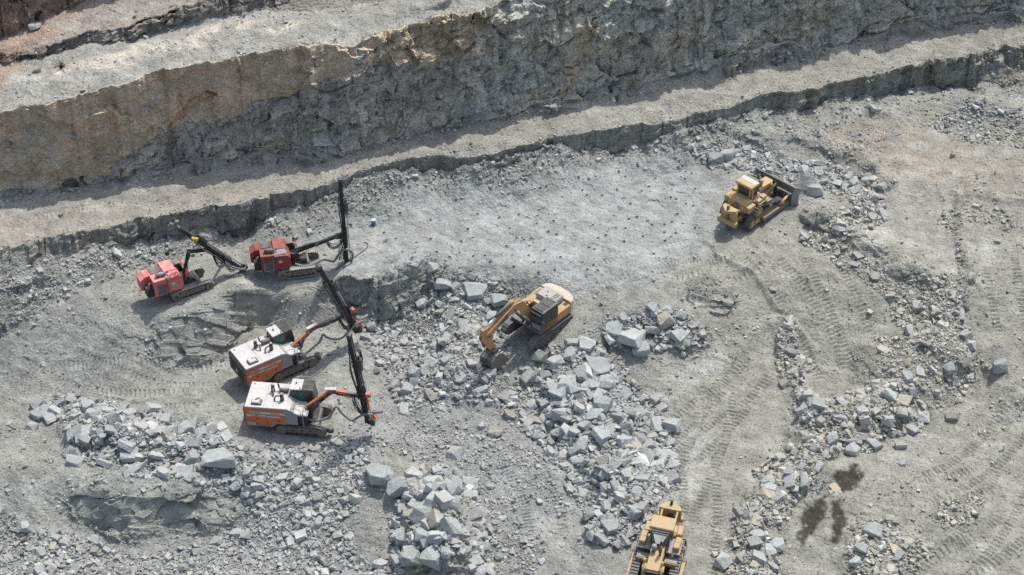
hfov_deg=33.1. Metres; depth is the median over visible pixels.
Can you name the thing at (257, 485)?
boulder
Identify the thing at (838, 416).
boulder
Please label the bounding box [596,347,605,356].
boulder
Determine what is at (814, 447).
boulder
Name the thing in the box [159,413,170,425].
boulder
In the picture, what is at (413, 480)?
boulder
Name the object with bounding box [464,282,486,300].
boulder
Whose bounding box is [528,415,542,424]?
boulder
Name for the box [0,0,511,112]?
bench
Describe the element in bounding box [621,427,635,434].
boulder
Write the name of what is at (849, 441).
boulder
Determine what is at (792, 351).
boulder
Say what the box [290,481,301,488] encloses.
boulder
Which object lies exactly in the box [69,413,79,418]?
boulder
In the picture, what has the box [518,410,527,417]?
boulder
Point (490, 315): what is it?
boulder
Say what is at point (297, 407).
drill rig
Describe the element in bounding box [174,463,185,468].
boulder
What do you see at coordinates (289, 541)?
boulder
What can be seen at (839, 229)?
boulder
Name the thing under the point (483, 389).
boulder
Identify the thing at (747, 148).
boulder
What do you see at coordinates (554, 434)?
boulder
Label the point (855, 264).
boulder
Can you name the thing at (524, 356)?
gravel
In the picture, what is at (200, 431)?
boulder
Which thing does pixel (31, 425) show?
boulder
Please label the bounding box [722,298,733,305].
boulder
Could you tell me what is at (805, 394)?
boulder
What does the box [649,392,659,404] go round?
boulder
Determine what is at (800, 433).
boulder
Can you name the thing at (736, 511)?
boulder
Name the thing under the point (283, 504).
boulder
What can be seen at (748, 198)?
bulldozer
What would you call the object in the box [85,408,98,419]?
boulder
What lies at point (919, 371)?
boulder
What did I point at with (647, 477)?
boulder
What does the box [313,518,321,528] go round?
boulder
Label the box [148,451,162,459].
boulder
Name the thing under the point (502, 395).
boulder
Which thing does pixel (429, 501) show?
boulder
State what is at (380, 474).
boulder
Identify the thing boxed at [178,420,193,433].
boulder
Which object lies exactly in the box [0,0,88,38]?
top rock wall
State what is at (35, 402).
boulder
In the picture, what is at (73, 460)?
boulder
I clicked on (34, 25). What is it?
boulder
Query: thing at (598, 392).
boulder
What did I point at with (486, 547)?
boulder
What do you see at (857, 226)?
boulder
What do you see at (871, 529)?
boulder
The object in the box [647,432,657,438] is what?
boulder
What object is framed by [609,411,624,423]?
boulder
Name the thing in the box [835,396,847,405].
boulder
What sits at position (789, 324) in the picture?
boulder
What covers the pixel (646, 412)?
boulder
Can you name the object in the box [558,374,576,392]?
boulder
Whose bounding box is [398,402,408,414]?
boulder
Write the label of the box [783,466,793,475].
boulder
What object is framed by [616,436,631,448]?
boulder
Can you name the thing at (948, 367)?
boulder
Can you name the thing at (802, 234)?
boulder
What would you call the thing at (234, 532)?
boulder
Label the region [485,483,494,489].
boulder
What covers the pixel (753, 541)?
boulder
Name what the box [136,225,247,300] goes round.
drill rig
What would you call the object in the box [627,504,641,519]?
boulder
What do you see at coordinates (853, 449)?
boulder
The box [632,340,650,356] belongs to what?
boulder
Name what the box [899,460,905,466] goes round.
boulder
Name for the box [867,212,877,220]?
boulder
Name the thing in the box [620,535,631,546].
boulder
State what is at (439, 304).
boulder
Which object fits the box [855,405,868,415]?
boulder
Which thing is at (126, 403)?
boulder
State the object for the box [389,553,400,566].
boulder
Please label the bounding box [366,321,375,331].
boulder
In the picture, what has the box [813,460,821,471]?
boulder
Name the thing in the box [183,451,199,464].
boulder
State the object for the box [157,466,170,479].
boulder
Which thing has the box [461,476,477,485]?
boulder
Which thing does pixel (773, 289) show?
boulder
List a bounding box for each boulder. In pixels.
[19,521,29,532]
[25,421,38,430]
[28,22,40,30]
[28,406,42,419]
[29,397,42,408]
[33,66,40,72]
[50,534,62,540]
[55,397,64,406]
[65,454,84,467]
[66,424,80,443]
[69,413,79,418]
[78,435,90,445]
[81,399,92,411]
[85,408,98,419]
[88,534,99,544]
[89,397,98,403]
[96,458,113,468]
[100,447,116,454]
[101,406,115,412]
[105,410,120,425]
[105,425,116,435]
[114,423,131,430]
[117,439,136,452]
[120,446,138,462]
[121,400,129,406]
[122,464,140,478]
[123,408,136,415]
[133,420,148,431]
[145,402,162,412]
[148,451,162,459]
[155,426,166,434]
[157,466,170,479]
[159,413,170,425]
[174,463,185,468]
[177,465,193,477]
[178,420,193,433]
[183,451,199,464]
[186,437,201,447]
[188,417,197,431]
[190,472,196,479]
[195,427,206,436]
[201,447,235,467]
[229,481,241,490]
[229,527,241,536]
[241,554,253,565]
[251,481,263,488]
[261,449,271,456]
[279,499,288,508]
[285,535,297,548]
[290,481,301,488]
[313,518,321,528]
[355,314,365,319]
[355,448,364,453]
[360,332,372,340]
[365,463,393,485]
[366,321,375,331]
[371,558,386,569]
[386,476,408,498]
[388,379,400,389]
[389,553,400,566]
[391,515,400,529]
[395,527,405,545]
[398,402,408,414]
[398,550,420,565]
[399,382,413,394]
[401,508,413,518]
[403,491,415,500]
[404,465,422,477]
[407,363,421,377]
[407,498,421,508]
[408,500,432,523]
[409,477,418,484]
[415,298,425,308]
[415,527,431,541]
[419,546,440,570]
[423,475,442,484]
[423,483,431,493]
[423,491,435,507]
[424,355,438,367]
[427,262,437,273]
[432,465,441,473]
[433,278,451,289]
[434,300,445,308]
[434,372,442,383]
[434,489,455,510]
[437,337,445,345]
[440,354,452,365]
[440,517,462,535]
[441,546,451,558]
[445,446,463,461]
[446,480,462,495]
[448,467,462,476]
[448,474,461,486]
[451,281,460,290]
[453,346,462,353]
[455,371,465,382]
[457,318,469,327]
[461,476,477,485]
[463,490,477,499]
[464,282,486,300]
[468,554,483,565]
[472,518,485,524]
[473,357,484,365]
[474,384,488,394]
[475,532,485,539]
[481,321,488,326]
[482,541,488,551]
[485,310,496,322]
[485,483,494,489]
[486,368,496,377]
[487,427,502,437]
[489,293,507,307]
[491,277,500,281]
[496,390,510,401]
[503,409,515,419]
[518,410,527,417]
[519,367,533,387]
[525,398,537,409]
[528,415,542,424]
[531,349,546,363]
[539,370,551,378]
[540,398,549,408]
[545,445,554,456]
[547,355,565,369]
[548,382,566,398]
[550,428,563,438]
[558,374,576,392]
[558,461,569,468]
[563,352,575,361]
[563,483,575,492]
[564,338,578,346]
[568,427,581,437]
[571,443,580,454]
[574,365,586,382]
[574,402,584,412]
[577,488,589,498]
[579,335,595,351]
[579,387,587,392]
[579,465,589,472]
[582,507,594,521]
[583,378,599,388]
[585,356,609,374]
[586,407,597,419]
[592,387,603,397]
[592,426,611,445]
[593,395,612,412]
[593,527,612,546]
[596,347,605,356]
[597,495,607,503]
[598,373,614,389]
[599,481,609,492]
[599,513,614,520]
[600,499,611,512]
[600,519,618,534]
[605,320,622,336]
[607,456,621,468]
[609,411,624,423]
[615,486,625,491]
[616,327,645,347]
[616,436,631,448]
[617,312,627,323]
[620,468,631,480]
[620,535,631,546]
[621,386,632,401]
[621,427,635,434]
[622,406,636,418]
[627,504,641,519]
[631,456,643,463]
[631,486,641,498]
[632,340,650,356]
[634,473,651,482]
[638,409,651,420]
[639,395,645,403]
[643,439,656,447]
[644,325,659,333]
[645,302,659,311]
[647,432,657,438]
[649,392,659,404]
[649,416,662,431]
[654,458,664,468]
[656,311,675,330]
[656,402,667,411]
[656,474,665,486]
[662,417,681,432]
[665,449,678,457]
[665,469,681,483]
[668,457,680,471]
[669,329,688,343]
[675,311,685,319]
[708,152,722,163]
[712,551,732,569]
[721,149,733,161]
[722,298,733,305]
[732,507,743,515]
[742,145,751,151]
[746,535,763,548]
[749,529,766,538]
[750,549,766,564]
[754,506,763,514]
[761,473,774,483]
[763,482,776,492]
[765,543,776,555]
[768,561,779,572]
[769,287,776,291]
[769,537,784,551]
[773,452,785,460]
[774,490,783,503]
[781,321,793,329]
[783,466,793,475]
[784,162,793,169]
[784,473,794,487]
[786,347,797,356]
[794,405,808,416]
[796,357,806,366]
[796,430,807,440]
[796,461,805,470]
[799,170,810,176]
[799,231,807,236]
[799,390,813,398]
[799,475,809,490]
[806,159,816,165]
[806,183,823,196]
[808,443,820,451]
[812,396,825,409]
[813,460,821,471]
[814,166,822,173]
[825,430,838,444]
[831,414,844,420]
[832,224,845,233]
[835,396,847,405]
[841,182,846,190]
[843,438,857,444]
[843,442,860,456]
[846,171,852,178]
[848,179,858,186]
[849,556,861,567]
[850,186,858,193]
[850,260,859,267]
[851,224,860,230]
[853,543,868,553]
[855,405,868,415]
[861,176,871,180]
[862,522,882,537]
[866,438,882,450]
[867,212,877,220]
[869,192,879,201]
[870,379,880,385]
[871,388,879,397]
[876,182,886,189]
[876,208,888,220]
[880,542,886,551]
[881,387,896,401]
[882,415,894,426]
[884,291,895,298]
[894,547,904,561]
[895,440,906,448]
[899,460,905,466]
[901,370,913,382]
[904,324,913,335]
[905,424,918,433]
[907,386,916,395]
[912,300,920,310]
[915,365,924,377]
[917,411,929,422]
[941,361,955,375]
[945,412,959,420]
[946,289,956,299]
[956,308,964,319]
[965,340,976,350]
[992,357,1007,373]
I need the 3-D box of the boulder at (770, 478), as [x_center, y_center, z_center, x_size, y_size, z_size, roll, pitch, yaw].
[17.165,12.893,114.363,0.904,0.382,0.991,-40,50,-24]
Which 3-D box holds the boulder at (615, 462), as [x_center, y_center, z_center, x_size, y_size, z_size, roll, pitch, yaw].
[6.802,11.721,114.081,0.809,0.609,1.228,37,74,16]
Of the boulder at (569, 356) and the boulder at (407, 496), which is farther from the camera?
the boulder at (569, 356)
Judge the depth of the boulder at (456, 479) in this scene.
113.77 m
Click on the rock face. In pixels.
(1003, 66)
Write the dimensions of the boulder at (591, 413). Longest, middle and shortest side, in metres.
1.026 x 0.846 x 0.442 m
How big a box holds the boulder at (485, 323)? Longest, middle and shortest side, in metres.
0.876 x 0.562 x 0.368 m
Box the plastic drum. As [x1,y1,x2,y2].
[371,218,375,226]
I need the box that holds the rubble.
[0,1,1023,574]
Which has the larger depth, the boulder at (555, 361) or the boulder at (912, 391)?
the boulder at (555, 361)
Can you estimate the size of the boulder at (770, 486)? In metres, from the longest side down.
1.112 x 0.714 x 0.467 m
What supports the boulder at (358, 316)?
on the rubble
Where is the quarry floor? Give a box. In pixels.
[0,80,1023,574]
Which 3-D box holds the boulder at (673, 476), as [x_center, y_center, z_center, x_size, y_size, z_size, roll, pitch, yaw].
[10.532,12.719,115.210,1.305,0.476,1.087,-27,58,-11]
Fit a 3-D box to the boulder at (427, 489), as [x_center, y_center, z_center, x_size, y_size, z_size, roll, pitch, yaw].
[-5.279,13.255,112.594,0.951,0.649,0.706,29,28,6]
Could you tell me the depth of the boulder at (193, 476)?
114.62 m
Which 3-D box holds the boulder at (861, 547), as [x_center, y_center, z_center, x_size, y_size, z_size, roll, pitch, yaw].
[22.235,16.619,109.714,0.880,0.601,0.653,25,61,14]
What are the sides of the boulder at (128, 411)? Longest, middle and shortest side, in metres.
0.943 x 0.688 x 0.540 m
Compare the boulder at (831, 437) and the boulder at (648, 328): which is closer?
the boulder at (831, 437)
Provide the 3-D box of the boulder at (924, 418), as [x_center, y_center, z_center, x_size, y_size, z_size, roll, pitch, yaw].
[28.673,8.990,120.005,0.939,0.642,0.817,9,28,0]
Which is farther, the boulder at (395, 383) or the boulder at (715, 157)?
the boulder at (715, 157)
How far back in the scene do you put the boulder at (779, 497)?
112.27 m
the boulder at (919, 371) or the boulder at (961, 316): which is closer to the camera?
the boulder at (919, 371)
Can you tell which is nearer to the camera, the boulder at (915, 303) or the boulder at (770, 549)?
the boulder at (770, 549)
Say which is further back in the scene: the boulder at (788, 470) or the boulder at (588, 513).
the boulder at (788, 470)
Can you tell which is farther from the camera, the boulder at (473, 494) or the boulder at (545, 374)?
the boulder at (545, 374)
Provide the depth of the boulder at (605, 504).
112.15 m
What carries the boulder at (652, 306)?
on the rubble
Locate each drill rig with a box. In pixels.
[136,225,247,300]
[228,264,367,387]
[243,332,383,436]
[249,177,353,278]
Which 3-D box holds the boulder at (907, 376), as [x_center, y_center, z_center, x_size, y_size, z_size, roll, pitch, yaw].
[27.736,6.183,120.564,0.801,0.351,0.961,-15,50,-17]
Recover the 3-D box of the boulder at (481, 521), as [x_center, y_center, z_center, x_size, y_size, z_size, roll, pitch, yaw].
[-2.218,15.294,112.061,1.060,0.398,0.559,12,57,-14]
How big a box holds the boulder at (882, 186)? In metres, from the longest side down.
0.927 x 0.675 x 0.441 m
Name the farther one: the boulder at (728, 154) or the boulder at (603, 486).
the boulder at (728, 154)
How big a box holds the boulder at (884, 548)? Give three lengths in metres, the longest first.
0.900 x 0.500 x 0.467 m
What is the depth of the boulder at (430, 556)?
108.91 m
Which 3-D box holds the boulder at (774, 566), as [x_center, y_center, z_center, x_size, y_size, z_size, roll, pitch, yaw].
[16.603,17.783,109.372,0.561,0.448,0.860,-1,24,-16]
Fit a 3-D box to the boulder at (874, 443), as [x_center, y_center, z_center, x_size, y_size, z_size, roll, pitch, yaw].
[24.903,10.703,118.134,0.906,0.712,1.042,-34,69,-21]
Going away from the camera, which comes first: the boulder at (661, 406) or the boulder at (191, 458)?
the boulder at (191, 458)
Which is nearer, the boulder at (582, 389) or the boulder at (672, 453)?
the boulder at (672, 453)
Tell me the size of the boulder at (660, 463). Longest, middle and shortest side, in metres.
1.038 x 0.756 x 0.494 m
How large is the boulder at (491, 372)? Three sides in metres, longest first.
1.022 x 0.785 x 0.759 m
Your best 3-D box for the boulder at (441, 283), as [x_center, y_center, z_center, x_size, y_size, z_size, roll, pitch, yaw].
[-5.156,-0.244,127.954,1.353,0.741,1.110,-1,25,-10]
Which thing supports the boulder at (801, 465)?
on the rubble
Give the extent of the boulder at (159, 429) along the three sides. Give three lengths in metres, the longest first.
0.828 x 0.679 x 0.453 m
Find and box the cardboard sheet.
[828,482,841,493]
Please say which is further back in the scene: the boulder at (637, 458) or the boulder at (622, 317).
the boulder at (622, 317)
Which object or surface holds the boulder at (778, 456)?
on the rubble
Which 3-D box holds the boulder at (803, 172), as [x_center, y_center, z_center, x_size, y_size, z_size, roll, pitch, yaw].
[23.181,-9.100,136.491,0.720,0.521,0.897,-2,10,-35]
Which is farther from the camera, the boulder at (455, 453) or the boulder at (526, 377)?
the boulder at (526, 377)
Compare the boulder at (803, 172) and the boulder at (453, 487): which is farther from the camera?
the boulder at (803, 172)
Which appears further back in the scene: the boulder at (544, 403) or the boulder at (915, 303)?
the boulder at (915, 303)
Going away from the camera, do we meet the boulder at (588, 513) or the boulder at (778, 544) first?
the boulder at (778, 544)
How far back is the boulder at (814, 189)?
134.45 m
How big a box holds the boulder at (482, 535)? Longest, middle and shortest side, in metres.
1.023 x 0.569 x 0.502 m
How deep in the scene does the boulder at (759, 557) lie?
108.60 m
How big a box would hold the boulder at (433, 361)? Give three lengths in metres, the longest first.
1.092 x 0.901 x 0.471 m
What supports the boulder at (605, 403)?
on the rubble
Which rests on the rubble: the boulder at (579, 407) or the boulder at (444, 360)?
the boulder at (444, 360)
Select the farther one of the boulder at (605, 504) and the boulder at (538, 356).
the boulder at (538, 356)
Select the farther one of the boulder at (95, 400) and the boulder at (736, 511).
the boulder at (95, 400)
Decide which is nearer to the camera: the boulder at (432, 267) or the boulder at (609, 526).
the boulder at (609, 526)
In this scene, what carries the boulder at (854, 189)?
on the rubble
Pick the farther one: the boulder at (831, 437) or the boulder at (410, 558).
the boulder at (831, 437)
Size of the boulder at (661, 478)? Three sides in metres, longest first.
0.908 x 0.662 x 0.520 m
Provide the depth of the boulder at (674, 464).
116.07 m
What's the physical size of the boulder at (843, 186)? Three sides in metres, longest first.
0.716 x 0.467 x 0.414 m
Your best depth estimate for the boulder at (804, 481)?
113.37 m
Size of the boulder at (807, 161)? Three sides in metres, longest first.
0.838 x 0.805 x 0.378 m
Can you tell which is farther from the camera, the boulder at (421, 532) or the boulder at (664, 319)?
the boulder at (664, 319)
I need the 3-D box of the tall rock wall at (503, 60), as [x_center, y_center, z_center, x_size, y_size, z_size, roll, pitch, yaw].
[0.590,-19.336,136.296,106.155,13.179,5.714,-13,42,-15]
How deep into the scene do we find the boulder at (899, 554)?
110.30 m
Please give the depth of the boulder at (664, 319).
123.84 m
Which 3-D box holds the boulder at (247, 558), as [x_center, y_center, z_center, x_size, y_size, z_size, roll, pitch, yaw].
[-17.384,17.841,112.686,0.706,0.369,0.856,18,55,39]
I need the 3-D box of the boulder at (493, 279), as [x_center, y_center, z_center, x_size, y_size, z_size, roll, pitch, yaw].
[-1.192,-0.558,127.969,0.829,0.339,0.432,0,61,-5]
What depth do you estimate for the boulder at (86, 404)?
119.24 m
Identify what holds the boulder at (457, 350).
on the rubble
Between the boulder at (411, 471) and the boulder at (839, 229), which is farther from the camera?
the boulder at (839, 229)
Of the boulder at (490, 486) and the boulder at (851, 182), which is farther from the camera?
the boulder at (851, 182)
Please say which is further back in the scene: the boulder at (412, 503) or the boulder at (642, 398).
the boulder at (642, 398)
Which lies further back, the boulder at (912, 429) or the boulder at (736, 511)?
the boulder at (912, 429)
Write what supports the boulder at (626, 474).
on the rubble
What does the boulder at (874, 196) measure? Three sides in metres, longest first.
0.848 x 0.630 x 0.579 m
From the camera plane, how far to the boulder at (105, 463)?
116.29 m
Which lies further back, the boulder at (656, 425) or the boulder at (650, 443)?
the boulder at (656, 425)
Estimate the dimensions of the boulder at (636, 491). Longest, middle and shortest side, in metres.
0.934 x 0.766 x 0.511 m
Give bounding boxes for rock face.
[0,44,1023,282]
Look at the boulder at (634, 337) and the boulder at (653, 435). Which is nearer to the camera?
the boulder at (653, 435)
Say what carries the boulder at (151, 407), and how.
on the rubble
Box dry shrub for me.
[53,60,66,67]
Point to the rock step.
(200, 9)
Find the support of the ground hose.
on the quarry floor
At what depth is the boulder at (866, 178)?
135.73 m
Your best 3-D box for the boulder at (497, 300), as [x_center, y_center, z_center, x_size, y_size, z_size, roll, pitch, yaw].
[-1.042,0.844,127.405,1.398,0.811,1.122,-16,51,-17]
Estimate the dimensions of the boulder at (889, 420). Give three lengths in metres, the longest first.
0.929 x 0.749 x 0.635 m
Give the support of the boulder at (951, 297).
on the rubble
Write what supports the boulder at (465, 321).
on the rubble
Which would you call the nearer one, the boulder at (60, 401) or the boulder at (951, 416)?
the boulder at (951, 416)
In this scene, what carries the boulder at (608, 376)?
on the rubble
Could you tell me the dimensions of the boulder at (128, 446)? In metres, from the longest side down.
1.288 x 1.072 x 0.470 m
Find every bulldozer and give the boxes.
[626,499,686,574]
[717,165,801,230]
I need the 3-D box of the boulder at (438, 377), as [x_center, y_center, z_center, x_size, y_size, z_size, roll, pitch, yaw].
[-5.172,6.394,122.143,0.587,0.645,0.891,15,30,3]
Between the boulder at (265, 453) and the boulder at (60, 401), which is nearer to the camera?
the boulder at (265, 453)
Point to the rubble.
(346, 495)
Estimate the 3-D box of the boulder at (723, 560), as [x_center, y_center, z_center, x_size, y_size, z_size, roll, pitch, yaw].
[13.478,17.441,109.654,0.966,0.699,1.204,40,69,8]
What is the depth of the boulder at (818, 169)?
136.99 m
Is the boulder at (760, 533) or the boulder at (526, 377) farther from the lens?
the boulder at (526, 377)
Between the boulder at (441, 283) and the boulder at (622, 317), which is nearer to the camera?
the boulder at (622, 317)
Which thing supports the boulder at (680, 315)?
on the rubble
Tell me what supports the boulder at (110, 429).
on the rubble
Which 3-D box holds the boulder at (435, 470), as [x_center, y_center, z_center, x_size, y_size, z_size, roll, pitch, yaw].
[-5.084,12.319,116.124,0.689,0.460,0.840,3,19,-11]
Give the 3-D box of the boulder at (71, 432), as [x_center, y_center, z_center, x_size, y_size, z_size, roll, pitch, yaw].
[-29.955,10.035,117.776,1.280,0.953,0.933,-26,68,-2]
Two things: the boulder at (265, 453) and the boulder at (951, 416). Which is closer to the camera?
the boulder at (265, 453)
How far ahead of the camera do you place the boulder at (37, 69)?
129.92 m
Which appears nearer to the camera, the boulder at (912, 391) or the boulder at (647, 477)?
the boulder at (647, 477)
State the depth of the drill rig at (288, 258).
127.19 m
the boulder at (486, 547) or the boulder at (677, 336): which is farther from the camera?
the boulder at (677, 336)
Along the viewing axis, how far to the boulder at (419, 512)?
111.01 m
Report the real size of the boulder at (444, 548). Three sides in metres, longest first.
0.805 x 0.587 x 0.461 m
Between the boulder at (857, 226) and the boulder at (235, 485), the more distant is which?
the boulder at (857, 226)
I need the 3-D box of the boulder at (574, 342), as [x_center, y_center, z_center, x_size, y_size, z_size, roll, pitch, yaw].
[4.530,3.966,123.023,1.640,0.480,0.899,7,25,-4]
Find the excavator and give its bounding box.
[479,283,573,368]
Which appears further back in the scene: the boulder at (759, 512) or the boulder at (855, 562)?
the boulder at (759, 512)
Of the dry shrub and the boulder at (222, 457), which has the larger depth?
the dry shrub
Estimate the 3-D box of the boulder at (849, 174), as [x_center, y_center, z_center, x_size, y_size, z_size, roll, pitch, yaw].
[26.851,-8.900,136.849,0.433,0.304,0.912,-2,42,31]
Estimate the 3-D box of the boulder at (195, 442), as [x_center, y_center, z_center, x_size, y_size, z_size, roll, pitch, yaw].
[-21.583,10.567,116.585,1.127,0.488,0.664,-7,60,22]
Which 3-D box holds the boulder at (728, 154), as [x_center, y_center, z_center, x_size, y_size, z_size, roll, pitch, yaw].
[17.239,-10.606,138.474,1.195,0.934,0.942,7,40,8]
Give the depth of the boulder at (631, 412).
119.15 m
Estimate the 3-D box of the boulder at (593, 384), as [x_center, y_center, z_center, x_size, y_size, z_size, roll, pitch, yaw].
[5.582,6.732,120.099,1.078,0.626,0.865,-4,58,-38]
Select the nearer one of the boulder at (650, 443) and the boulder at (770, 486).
the boulder at (770, 486)
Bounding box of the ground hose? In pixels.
[335,242,367,269]
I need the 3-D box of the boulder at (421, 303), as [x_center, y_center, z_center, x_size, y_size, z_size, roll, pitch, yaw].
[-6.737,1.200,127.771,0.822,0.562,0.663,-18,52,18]
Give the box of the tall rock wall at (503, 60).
[0,0,1023,197]
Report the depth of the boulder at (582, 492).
114.08 m
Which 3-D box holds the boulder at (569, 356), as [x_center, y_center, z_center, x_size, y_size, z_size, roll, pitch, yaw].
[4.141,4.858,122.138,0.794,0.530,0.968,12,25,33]
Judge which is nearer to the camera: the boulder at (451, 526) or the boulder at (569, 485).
the boulder at (451, 526)
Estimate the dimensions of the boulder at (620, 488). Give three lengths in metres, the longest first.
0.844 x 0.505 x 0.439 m
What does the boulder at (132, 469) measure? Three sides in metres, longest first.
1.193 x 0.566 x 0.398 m
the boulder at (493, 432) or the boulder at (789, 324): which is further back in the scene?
the boulder at (789, 324)
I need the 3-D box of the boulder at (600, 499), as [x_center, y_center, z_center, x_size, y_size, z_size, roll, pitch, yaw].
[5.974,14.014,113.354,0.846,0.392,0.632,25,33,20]
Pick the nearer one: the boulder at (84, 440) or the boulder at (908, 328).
the boulder at (84, 440)
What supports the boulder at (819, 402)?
on the rubble
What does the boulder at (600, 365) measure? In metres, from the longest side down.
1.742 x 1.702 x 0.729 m
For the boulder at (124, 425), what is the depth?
117.43 m
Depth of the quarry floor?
124.58 m
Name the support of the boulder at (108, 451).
on the rubble
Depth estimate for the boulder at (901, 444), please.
117.88 m
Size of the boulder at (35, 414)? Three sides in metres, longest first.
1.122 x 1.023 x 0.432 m
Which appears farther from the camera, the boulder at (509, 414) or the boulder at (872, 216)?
the boulder at (872, 216)
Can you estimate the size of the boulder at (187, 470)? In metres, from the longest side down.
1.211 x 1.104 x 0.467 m
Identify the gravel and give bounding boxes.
[0,0,1023,574]
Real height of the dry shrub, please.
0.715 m
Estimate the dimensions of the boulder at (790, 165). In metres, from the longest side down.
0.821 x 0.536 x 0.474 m
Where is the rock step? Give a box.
[0,0,387,63]
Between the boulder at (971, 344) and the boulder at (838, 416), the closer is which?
the boulder at (838, 416)
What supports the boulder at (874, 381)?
on the quarry floor
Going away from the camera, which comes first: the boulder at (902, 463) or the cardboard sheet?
the cardboard sheet
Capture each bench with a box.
[0,0,198,54]
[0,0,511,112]
[0,9,1023,249]
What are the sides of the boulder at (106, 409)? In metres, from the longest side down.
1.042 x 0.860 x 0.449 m
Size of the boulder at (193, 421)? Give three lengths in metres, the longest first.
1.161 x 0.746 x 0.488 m
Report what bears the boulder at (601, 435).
on the rubble
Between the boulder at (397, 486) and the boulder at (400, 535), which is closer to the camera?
the boulder at (400, 535)
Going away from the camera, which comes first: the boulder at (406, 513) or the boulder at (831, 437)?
the boulder at (406, 513)
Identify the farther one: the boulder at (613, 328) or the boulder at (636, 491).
the boulder at (613, 328)
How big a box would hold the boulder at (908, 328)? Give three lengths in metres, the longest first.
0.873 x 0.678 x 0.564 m
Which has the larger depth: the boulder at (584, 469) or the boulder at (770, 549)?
the boulder at (584, 469)
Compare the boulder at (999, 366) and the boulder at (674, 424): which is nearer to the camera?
the boulder at (674, 424)
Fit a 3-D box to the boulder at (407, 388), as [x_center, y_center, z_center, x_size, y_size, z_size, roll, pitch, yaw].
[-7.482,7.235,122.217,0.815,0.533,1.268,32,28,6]
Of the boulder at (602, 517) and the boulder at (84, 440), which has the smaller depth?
the boulder at (602, 517)
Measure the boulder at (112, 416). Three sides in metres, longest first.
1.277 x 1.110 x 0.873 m
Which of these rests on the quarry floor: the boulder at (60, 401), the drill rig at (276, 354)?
the drill rig at (276, 354)
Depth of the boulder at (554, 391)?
119.68 m
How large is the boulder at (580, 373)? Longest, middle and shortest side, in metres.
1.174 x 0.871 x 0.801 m
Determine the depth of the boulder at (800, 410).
118.77 m
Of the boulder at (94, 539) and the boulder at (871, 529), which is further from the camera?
the boulder at (94, 539)
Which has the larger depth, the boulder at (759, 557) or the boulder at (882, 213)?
the boulder at (882, 213)
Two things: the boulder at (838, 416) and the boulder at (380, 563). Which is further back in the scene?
the boulder at (838, 416)
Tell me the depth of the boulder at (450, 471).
115.79 m
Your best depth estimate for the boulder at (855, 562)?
108.95 m
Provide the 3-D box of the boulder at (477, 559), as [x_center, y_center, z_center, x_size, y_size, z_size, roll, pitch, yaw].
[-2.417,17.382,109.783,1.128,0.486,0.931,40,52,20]
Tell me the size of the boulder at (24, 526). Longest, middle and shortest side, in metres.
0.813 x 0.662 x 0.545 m
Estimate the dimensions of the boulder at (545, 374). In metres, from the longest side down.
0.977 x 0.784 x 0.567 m
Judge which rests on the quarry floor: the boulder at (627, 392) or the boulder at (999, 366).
the boulder at (999, 366)
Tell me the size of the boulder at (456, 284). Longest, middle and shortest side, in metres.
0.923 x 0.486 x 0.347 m
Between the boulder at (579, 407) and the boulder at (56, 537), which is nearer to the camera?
the boulder at (56, 537)
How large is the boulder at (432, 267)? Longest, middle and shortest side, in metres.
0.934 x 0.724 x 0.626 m
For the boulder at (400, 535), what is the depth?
111.19 m
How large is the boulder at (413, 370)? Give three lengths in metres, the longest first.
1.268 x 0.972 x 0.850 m
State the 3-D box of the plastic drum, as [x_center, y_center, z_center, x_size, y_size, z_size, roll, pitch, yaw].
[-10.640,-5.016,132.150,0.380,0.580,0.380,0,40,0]
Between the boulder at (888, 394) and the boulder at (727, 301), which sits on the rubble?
the boulder at (888, 394)
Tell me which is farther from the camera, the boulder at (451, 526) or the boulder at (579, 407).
the boulder at (579, 407)
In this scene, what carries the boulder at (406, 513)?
on the rubble
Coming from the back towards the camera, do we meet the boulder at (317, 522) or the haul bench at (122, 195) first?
the haul bench at (122, 195)
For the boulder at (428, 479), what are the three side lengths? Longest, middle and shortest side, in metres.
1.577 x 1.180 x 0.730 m
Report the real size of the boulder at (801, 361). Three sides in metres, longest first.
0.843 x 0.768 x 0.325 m
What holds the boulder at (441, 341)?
on the rubble
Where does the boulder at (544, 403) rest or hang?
on the quarry floor
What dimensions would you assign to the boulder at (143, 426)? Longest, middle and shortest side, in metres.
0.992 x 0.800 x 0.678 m
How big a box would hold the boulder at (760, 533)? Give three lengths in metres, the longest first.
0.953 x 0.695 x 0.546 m
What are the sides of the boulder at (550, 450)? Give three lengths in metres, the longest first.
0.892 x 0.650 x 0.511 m
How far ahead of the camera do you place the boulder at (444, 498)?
110.78 m
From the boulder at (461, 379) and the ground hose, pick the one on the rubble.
the boulder at (461, 379)
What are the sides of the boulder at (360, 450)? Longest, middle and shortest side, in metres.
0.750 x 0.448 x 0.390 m
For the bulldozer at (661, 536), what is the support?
on the quarry floor
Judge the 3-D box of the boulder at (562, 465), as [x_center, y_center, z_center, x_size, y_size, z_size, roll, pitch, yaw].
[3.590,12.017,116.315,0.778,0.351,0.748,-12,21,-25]
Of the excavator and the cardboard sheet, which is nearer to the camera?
the cardboard sheet
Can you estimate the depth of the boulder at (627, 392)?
121.13 m
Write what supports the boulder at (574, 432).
on the rubble
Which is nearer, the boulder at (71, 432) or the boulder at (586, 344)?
the boulder at (71, 432)
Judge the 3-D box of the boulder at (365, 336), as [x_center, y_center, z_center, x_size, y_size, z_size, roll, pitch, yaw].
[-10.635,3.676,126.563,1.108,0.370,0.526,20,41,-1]
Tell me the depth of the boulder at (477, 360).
122.35 m
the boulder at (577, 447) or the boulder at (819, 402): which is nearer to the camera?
the boulder at (577, 447)
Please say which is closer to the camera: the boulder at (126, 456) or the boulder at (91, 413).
the boulder at (126, 456)

